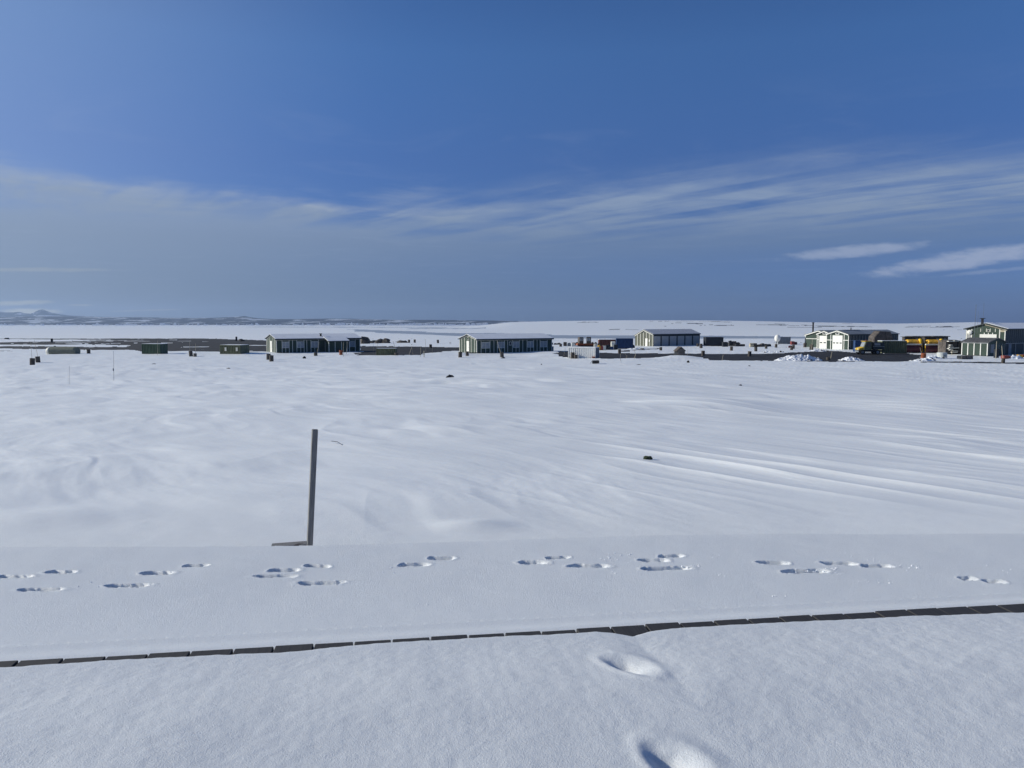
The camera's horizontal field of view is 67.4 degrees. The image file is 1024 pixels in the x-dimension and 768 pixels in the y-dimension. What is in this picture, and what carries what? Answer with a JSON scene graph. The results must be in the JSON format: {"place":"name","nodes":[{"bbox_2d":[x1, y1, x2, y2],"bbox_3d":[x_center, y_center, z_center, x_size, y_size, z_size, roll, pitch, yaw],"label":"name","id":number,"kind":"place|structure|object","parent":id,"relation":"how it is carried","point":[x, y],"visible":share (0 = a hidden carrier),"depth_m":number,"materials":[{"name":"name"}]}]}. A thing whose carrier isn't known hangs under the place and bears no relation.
{"place":"outdoors","nodes":[
{"label":"outdoors","id":0,"kind":"place"},
{"bbox_2d":[0,309,91,316],"bbox_3d":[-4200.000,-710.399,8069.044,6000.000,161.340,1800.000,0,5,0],"label":"mountains","id":1,"kind":"structure","parent":0,"point":[40,313],"depth_m":8077.96,"materials":[{"name":"white snow"}]},
{"bbox_2d":[0,316,536,324],"bbox_3d":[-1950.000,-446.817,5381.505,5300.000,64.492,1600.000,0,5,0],"label":"hills","id":2,"kind":"structure","parent":0,"point":[82,320],"depth_m":5135.25,"materials":[{"name":"white snow"}]},
{"bbox_2d":[0,320,1023,662],"bbox_3d":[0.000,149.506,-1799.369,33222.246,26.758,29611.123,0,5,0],"label":"snow field","id":3,"kind":"structure","parent":0,"point":[478,494],"depth_m":9.86,"materials":[{"name":"white snow"}]},
{"bbox_2d":[30,358,34,364],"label":"oil drum","id":4,"kind":"object","parent":3,"relation":"on","point":[32,361],"visible":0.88,"depth_m":94.78,"materials":[{"name":"black metal"}]},
{"bbox_2d":[46,346,80,353],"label":"fuel tank","id":5,"kind":"object","parent":3,"relation":"on","point":[62,350],"visible":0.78,"depth_m":130.02,"materials":[{"name":"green metal"}]},
{"bbox_2d":[141,343,167,353],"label":"shipping container","id":6,"kind":"object","parent":3,"relation":"on","point":[149,348],"visible":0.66,"depth_m":129.68,"materials":[{"name":"green metal"}]},
{"bbox_2d":[160,344,163,353],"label":"door","id":7,"kind":"structure","parent":6,"relation":"in","point":[162,345],"depth_m":129.44,"materials":[{"name":"green paint"}]},
{"bbox_2d":[164,344,166,353],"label":"door","id":8,"kind":"structure","parent":6,"relation":"in","point":[165,345],"depth_m":130.16,"materials":[{"name":"green paint"}]},
{"bbox_2d":[220,344,248,353],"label":"hut","id":9,"kind":"object","parent":3,"relation":"on","point":[234,348],"visible":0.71,"depth_m":128.83,"materials":[{"name":"green paint"}]},
{"bbox_2d":[240,345,244,353],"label":"door","id":10,"kind":"structure","parent":9,"relation":"in","point":[242,348],"depth_m":128.81,"materials":[{"name":"green paint"}]},
{"bbox_2d":[245,345,248,352],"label":"door","id":11,"kind":"structure","parent":9,"relation":"in","point":[246,346],"depth_m":130.04,"materials":[{"name":"green paint"}]},
{"bbox_2d":[0,322,487,325],"bbox_3d":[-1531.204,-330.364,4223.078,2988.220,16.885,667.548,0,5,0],"label":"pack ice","id":12,"kind":"structure","parent":3,"relation":"on","point":[339,324],"depth_m":4175.47,"materials":[{"name":"white ice"}]},
{"bbox_2d":[269,355,273,361],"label":"oil drum","id":13,"kind":"object","parent":3,"relation":"on","point":[271,358],"visible":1,"depth_m":105.28,"materials":[{"name":"black metal"}]},
{"bbox_2d":[271,541,306,545],"bbox_3d":[-1.791,1.297,6.173,0.272,0.026,0.100,-2,5,-13],"label":"wooden board","id":14,"kind":"object","parent":3,"relation":"on","point":[301,543],"visible":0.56,"depth_m":6.16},
{"bbox_2d":[307,429,317,545],"bbox_3d":[-1.759,1.073,6.734,0.049,1.360,0.045,2,4,-25],"label":"wooden stake","id":15,"kind":"object","parent":3,"relation":"on","point":[312,480],"visible":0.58,"depth_m":6.71,"materials":[{"name":"grey wood"}]},
{"bbox_2d":[265,333,361,352],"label":"barracks","id":16,"kind":"structure","parent":3,"relation":"on","point":[298,343],"depth_m":137.46,"materials":[{"name":"metal"}]},
{"bbox_2d":[282,342,288,347],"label":"window","id":17,"kind":"structure","parent":16,"relation":"in","point":[284,344],"depth_m":134.70,"materials":[{"name":"blue glass"}]},
{"bbox_2d":[297,341,303,347],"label":"window","id":18,"kind":"structure","parent":16,"relation":"in","point":[299,344],"depth_m":136.19,"materials":[{"name":"blue glass"}]},
{"bbox_2d":[311,341,317,347],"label":"window","id":19,"kind":"structure","parent":16,"relation":"in","point":[313,343],"depth_m":137.52,"materials":[{"name":"blue glass"}]},
{"bbox_2d":[350,341,354,346],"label":"window","id":20,"kind":"structure","parent":16,"relation":"in","point":[352,343],"depth_m":141.44,"materials":[{"name":"blue glass"}]},
{"bbox_2d":[360,336,369,343],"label":"rock heap","id":21,"kind":"object","parent":3,"relation":"on","point":[364,340],"visible":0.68,"depth_m":194.71,"materials":[{"name":"grey stone"}]},
{"bbox_2d":[382,338,390,342],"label":"rock heap","id":22,"kind":"object","parent":3,"relation":"on","point":[385,340],"visible":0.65,"depth_m":198.00,"materials":[{"name":"grey stone"}]},
{"bbox_2d":[458,333,553,352],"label":"barracks","id":23,"kind":"structure","parent":3,"relation":"on","point":[510,342],"depth_m":135.79,"materials":[{"name":"metal"}]},
{"bbox_2d":[482,342,489,347],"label":"window","id":24,"kind":"structure","parent":23,"relation":"in","point":[484,344],"depth_m":132.85,"materials":[{"name":"blue glass"}]},
{"bbox_2d":[498,342,504,347],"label":"window","id":25,"kind":"structure","parent":23,"relation":"in","point":[501,344],"depth_m":134.60,"materials":[{"name":"blue glass"}]},
{"bbox_2d":[513,341,518,347],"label":"window","id":26,"kind":"structure","parent":23,"relation":"in","point":[515,344],"depth_m":136.27,"materials":[{"name":"blue glass"}]},
{"bbox_2d":[527,341,533,346],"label":"window","id":27,"kind":"structure","parent":23,"relation":"in","point":[529,343],"depth_m":137.88,"materials":[{"name":"blue glass"}]},
{"bbox_2d":[540,341,546,346],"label":"window","id":28,"kind":"structure","parent":23,"relation":"in","point":[542,343],"depth_m":139.47,"materials":[{"name":"blue glass"}]},
{"bbox_2d":[0,604,1023,666],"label":"wooden deck","id":29,"kind":"structure","parent":3,"relation":"on","point":[634,630],"depth_m":4.15,"materials":[{"name":"brown wood"}]},
{"bbox_2d":[0,613,1023,767],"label":"snow cover","id":30,"kind":"object","parent":29,"relation":"on","point":[929,691],"visible":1,"depth_m":3.18,"materials":[{"name":"white snow"}]},
{"bbox_2d":[78,552,1010,604],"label":"snow crumbs","id":31,"kind":"object","parent":3,"relation":"on","point":[720,573],"visible":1,"depth_m":5.34,"materials":[{"name":"white snow"}]},
{"bbox_2d":[576,337,584,346],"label":"tracked carrier","id":32,"kind":"object","parent":3,"relation":"on","point":[581,343],"visible":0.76,"depth_m":157.86,"materials":[{"name":"grey metal"}]},
{"bbox_2d":[584,337,597,346],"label":"tracked carrier","id":33,"kind":"object","parent":3,"relation":"on","point":[588,343],"visible":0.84,"depth_m":156.84,"materials":[{"name":"grey metal"}]},
{"bbox_2d":[598,339,615,346],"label":"shipping container","id":34,"kind":"object","parent":3,"relation":"on","point":[603,342],"visible":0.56,"depth_m":169.43,"materials":[{"name":"metal"}]},
{"bbox_2d":[606,345,617,349],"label":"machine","id":35,"kind":"object","parent":3,"relation":"on","point":[608,347],"visible":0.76,"depth_m":149.56,"materials":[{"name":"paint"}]},
{"bbox_2d":[616,338,632,348],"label":"shipping container","id":36,"kind":"object","parent":3,"relation":"on","point":[624,343],"visible":0.69,"depth_m":155.14,"materials":[{"name":"blue metal"}]},
{"bbox_2d":[643,456,652,459],"bbox_3d":[2.144,1.166,12.114,0.154,0.064,0.095,0,5,0],"label":"stone","id":37,"kind":"object","parent":3,"relation":"on","point":[647,457],"visible":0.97,"depth_m":12.08,"materials":[{"name":"black stone"}]},
{"bbox_2d":[634,329,700,345],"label":"hangar","id":38,"kind":"structure","parent":3,"relation":"on","point":[662,337],"depth_m":175.22,"materials":[{"name":"metal"}]},
{"bbox_2d":[673,346,685,355],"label":"shed","id":39,"kind":"structure","parent":3,"relation":"on","point":[678,350],"depth_m":117.98,"materials":[{"name":"paint"}]},
{"bbox_2d":[703,337,723,345],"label":"shipping container","id":40,"kind":"object","parent":3,"relation":"on","point":[712,341],"visible":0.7,"depth_m":175.01,"materials":[{"name":"metal"}]},
{"bbox_2d":[722,342,727,346],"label":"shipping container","id":41,"kind":"object","parent":3,"relation":"on","point":[724,344],"visible":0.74,"depth_m":169.44,"materials":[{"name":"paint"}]},
{"bbox_2d":[749,343,764,346],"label":"scrap pile","id":42,"kind":"object","parent":3,"relation":"on","point":[756,345],"visible":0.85,"depth_m":167.32,"materials":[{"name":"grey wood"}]},
{"bbox_2d":[754,350,783,352],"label":"snow pile","id":43,"kind":"object","parent":3,"relation":"on","point":[766,351],"visible":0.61,"depth_m":135.23,"materials":[{"name":"white snow"}]},
{"bbox_2d":[774,335,780,344],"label":"radome","id":44,"kind":"object","parent":3,"relation":"on","point":[777,338],"visible":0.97,"depth_m":182.24,"materials":[{"name":"white paint"}]},
{"bbox_2d":[776,337,790,343],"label":"shipping container","id":45,"kind":"object","parent":3,"relation":"on","point":[785,340],"visible":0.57,"depth_m":190.89,"materials":[{"name":"blue metal"}]},
{"bbox_2d":[804,330,823,346],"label":"garage","id":46,"kind":"structure","parent":3,"relation":"on","point":[810,336],"depth_m":166.18,"materials":[{"name":"metal"}]},
{"bbox_2d":[816,330,835,348],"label":"garage","id":47,"kind":"structure","parent":3,"relation":"on","point":[821,339],"depth_m":157.94,"materials":[{"name":"metal"}]},
{"bbox_2d":[819,336,825,348],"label":"garage door","id":48,"kind":"structure","parent":47,"relation":"in","point":[822,339],"depth_m":157.90,"materials":[{"name":"white paint"}]},
{"bbox_2d":[853,340,864,351],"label":"shipping container","id":49,"kind":"object","parent":3,"relation":"on","point":[856,343],"visible":0.5,"depth_m":139.90,"materials":[{"name":"blue metal"}]},
{"bbox_2d":[825,329,898,349],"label":"garage","id":50,"kind":"structure","parent":3,"relation":"on","point":[841,339],"depth_m":152.98,"materials":[{"name":"metal"}]},
{"bbox_2d":[832,335,842,348],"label":"garage door","id":51,"kind":"structure","parent":50,"relation":"in","point":[837,341],"depth_m":152.78,"materials":[{"name":"white paint"}]},
{"bbox_2d":[868,331,892,341],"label":"covered load","id":52,"kind":"object","parent":3,"relation":"on","point":[875,336],"visible":0.59,"depth_m":142.78},
{"bbox_2d":[900,336,922,352],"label":"snow plough","id":53,"kind":"object","parent":3,"relation":"on","point":[914,344],"visible":0.8,"depth_m":134.34,"materials":[{"name":"yellow paint"}]},
{"bbox_2d":[937,352,946,357],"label":"water tank","id":54,"kind":"object","parent":3,"relation":"on","point":[941,354],"visible":0.9,"depth_m":112.96,"materials":[{"name":"grey paint"}]},
{"bbox_2d":[934,336,949,339],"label":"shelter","id":55,"kind":"object","parent":3,"relation":"on","point":[942,337],"visible":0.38,"depth_m":148.93,"materials":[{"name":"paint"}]},
{"bbox_2d":[937,340,961,353],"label":"timber rack","id":56,"kind":"object","parent":3,"relation":"on","point":[950,346],"visible":0.81,"depth_m":128.32,"materials":[{"name":"white paint"}]},
{"bbox_2d":[957,355,972,358],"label":"pallet crate","id":57,"kind":"object","parent":3,"relation":"on","point":[964,357],"visible":0.89,"depth_m":111.06,"materials":[{"name":"paint"}]},
{"bbox_2d":[960,337,1006,355],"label":"hut","id":58,"kind":"object","parent":3,"relation":"on","point":[974,346],"visible":0.89,"depth_m":122.60,"materials":[{"name":"green paint"}]},
{"bbox_2d":[990,344,993,352],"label":"door","id":59,"kind":"structure","parent":58,"relation":"in","point":[992,345],"depth_m":121.59,"materials":[{"name":"blue paint"}]},
{"bbox_2d":[964,318,1023,354],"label":"station building","id":60,"kind":"structure","parent":3,"relation":"on","point":[1012,334],"depth_m":127.93,"materials":[{"name":"metal"}]},
{"bbox_2d":[1008,344,1011,354],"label":"door","id":61,"kind":"structure","parent":60,"relation":"in","point":[1009,345],"depth_m":126.68,"materials":[{"name":"blue paint"}]},
{"bbox_2d":[1009,354,1023,358],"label":"snow pile","id":62,"kind":"object","parent":3,"relation":"on","point":[1014,356],"visible":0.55,"depth_m":112.46,"materials":[{"name":"white snow"}]},
{"bbox_2d":[0,338,1023,363],"bbox_3d":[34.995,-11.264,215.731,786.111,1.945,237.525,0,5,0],"label":"gravel road","id":63,"kind":"structure","parent":0,"point":[205,345],"depth_m":146.18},
{"bbox_2d":[376,348,396,354],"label":"shipping container","id":64,"kind":"object","parent":63,"relation":"on","point":[385,351],"visible":0.65,"depth_m":123.35,"materials":[{"name":"green metal"}]},
{"bbox_2d":[568,347,598,357],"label":"shipping container","id":65,"kind":"object","parent":63,"relation":"on","point":[585,352],"visible":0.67,"depth_m":114.33,"materials":[{"name":"white metal"}]},
{"bbox_2d":[774,354,821,360],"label":"snow pile","id":66,"kind":"object","parent":63,"relation":"on","point":[799,357],"visible":0.58,"depth_m":106.98,"materials":[{"name":"white snow"}]},
{"bbox_2d":[839,357,864,360],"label":"snow pile","id":67,"kind":"object","parent":63,"relation":"on","point":[851,359],"visible":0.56,"depth_m":106.91,"materials":[{"name":"white snow"}]},
{"bbox_2d":[855,340,884,354],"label":"truck","id":68,"kind":"object","parent":63,"relation":"on","point":[876,348],"visible":0.99,"depth_m":126.99,"materials":[{"name":"yellow metal"}]},
{"bbox_2d":[877,340,906,352],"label":"shipping container","id":69,"kind":"object","parent":63,"relation":"on","point":[895,346],"visible":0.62,"depth_m":134.06,"materials":[{"name":"green metal"}]},
{"bbox_2d":[910,358,935,360],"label":"snow pile","id":70,"kind":"object","parent":63,"relation":"on","point":[923,359],"visible":0.57,"depth_m":105.54,"materials":[{"name":"white snow"}]},
{"bbox_2d":[927,356,944,358],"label":"snow pile","id":71,"kind":"object","parent":63,"relation":"on","point":[932,357],"visible":0.38,"depth_m":111.45,"materials":[{"name":"white snow"}]},
{"bbox_2d":[0,0,1023,322],"label":"sky","id":72,"kind":"structure","parent":0,"point":[830,161],"materials":[{"name":"blue"}]},
{"bbox_2d":[334,327,804,338],"bbox_3d":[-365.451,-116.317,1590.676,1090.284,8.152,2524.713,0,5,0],"label":"lake ice","id":73,"kind":"structure","parent":0,"point":[565,336],"depth_m":821.88,"materials":[{"name":"white ice"}]},
{"bbox_2d":[563,342,577,345],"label":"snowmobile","id":74,"kind":"object","parent":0,"point":[566,344],"visible":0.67,"depth_m":174.14,"materials":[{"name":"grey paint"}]},
{"bbox_2d":[598,345,605,349],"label":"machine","id":75,"kind":"object","parent":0,"point":[602,347],"visible":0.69,"depth_m":147.83,"materials":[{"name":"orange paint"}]},
{"bbox_2d":[728,340,739,345],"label":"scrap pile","id":76,"kind":"object","parent":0,"point":[731,343],"visible":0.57,"depth_m":174.08,"materials":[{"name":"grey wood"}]},
{"bbox_2d":[577,321,951,329],"bbox_3d":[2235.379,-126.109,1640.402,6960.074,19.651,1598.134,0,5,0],"label":"terrain","id":77,"kind":"structure","parent":0,"point":[768,324],"depth_m":1920.45,"materials":[{"name":"white snow"}]},
{"bbox_2d":[920,336,942,352],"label":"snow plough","id":78,"kind":"object","parent":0,"point":[929,343],"visible":0.7,"depth_m":133.72,"materials":[{"name":"yellow paint"}]},
{"bbox_2d":[993,349,998,357],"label":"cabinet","id":79,"kind":"object","parent":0,"point":[996,355],"visible":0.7,"depth_m":115.78,"materials":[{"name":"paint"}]}
]}

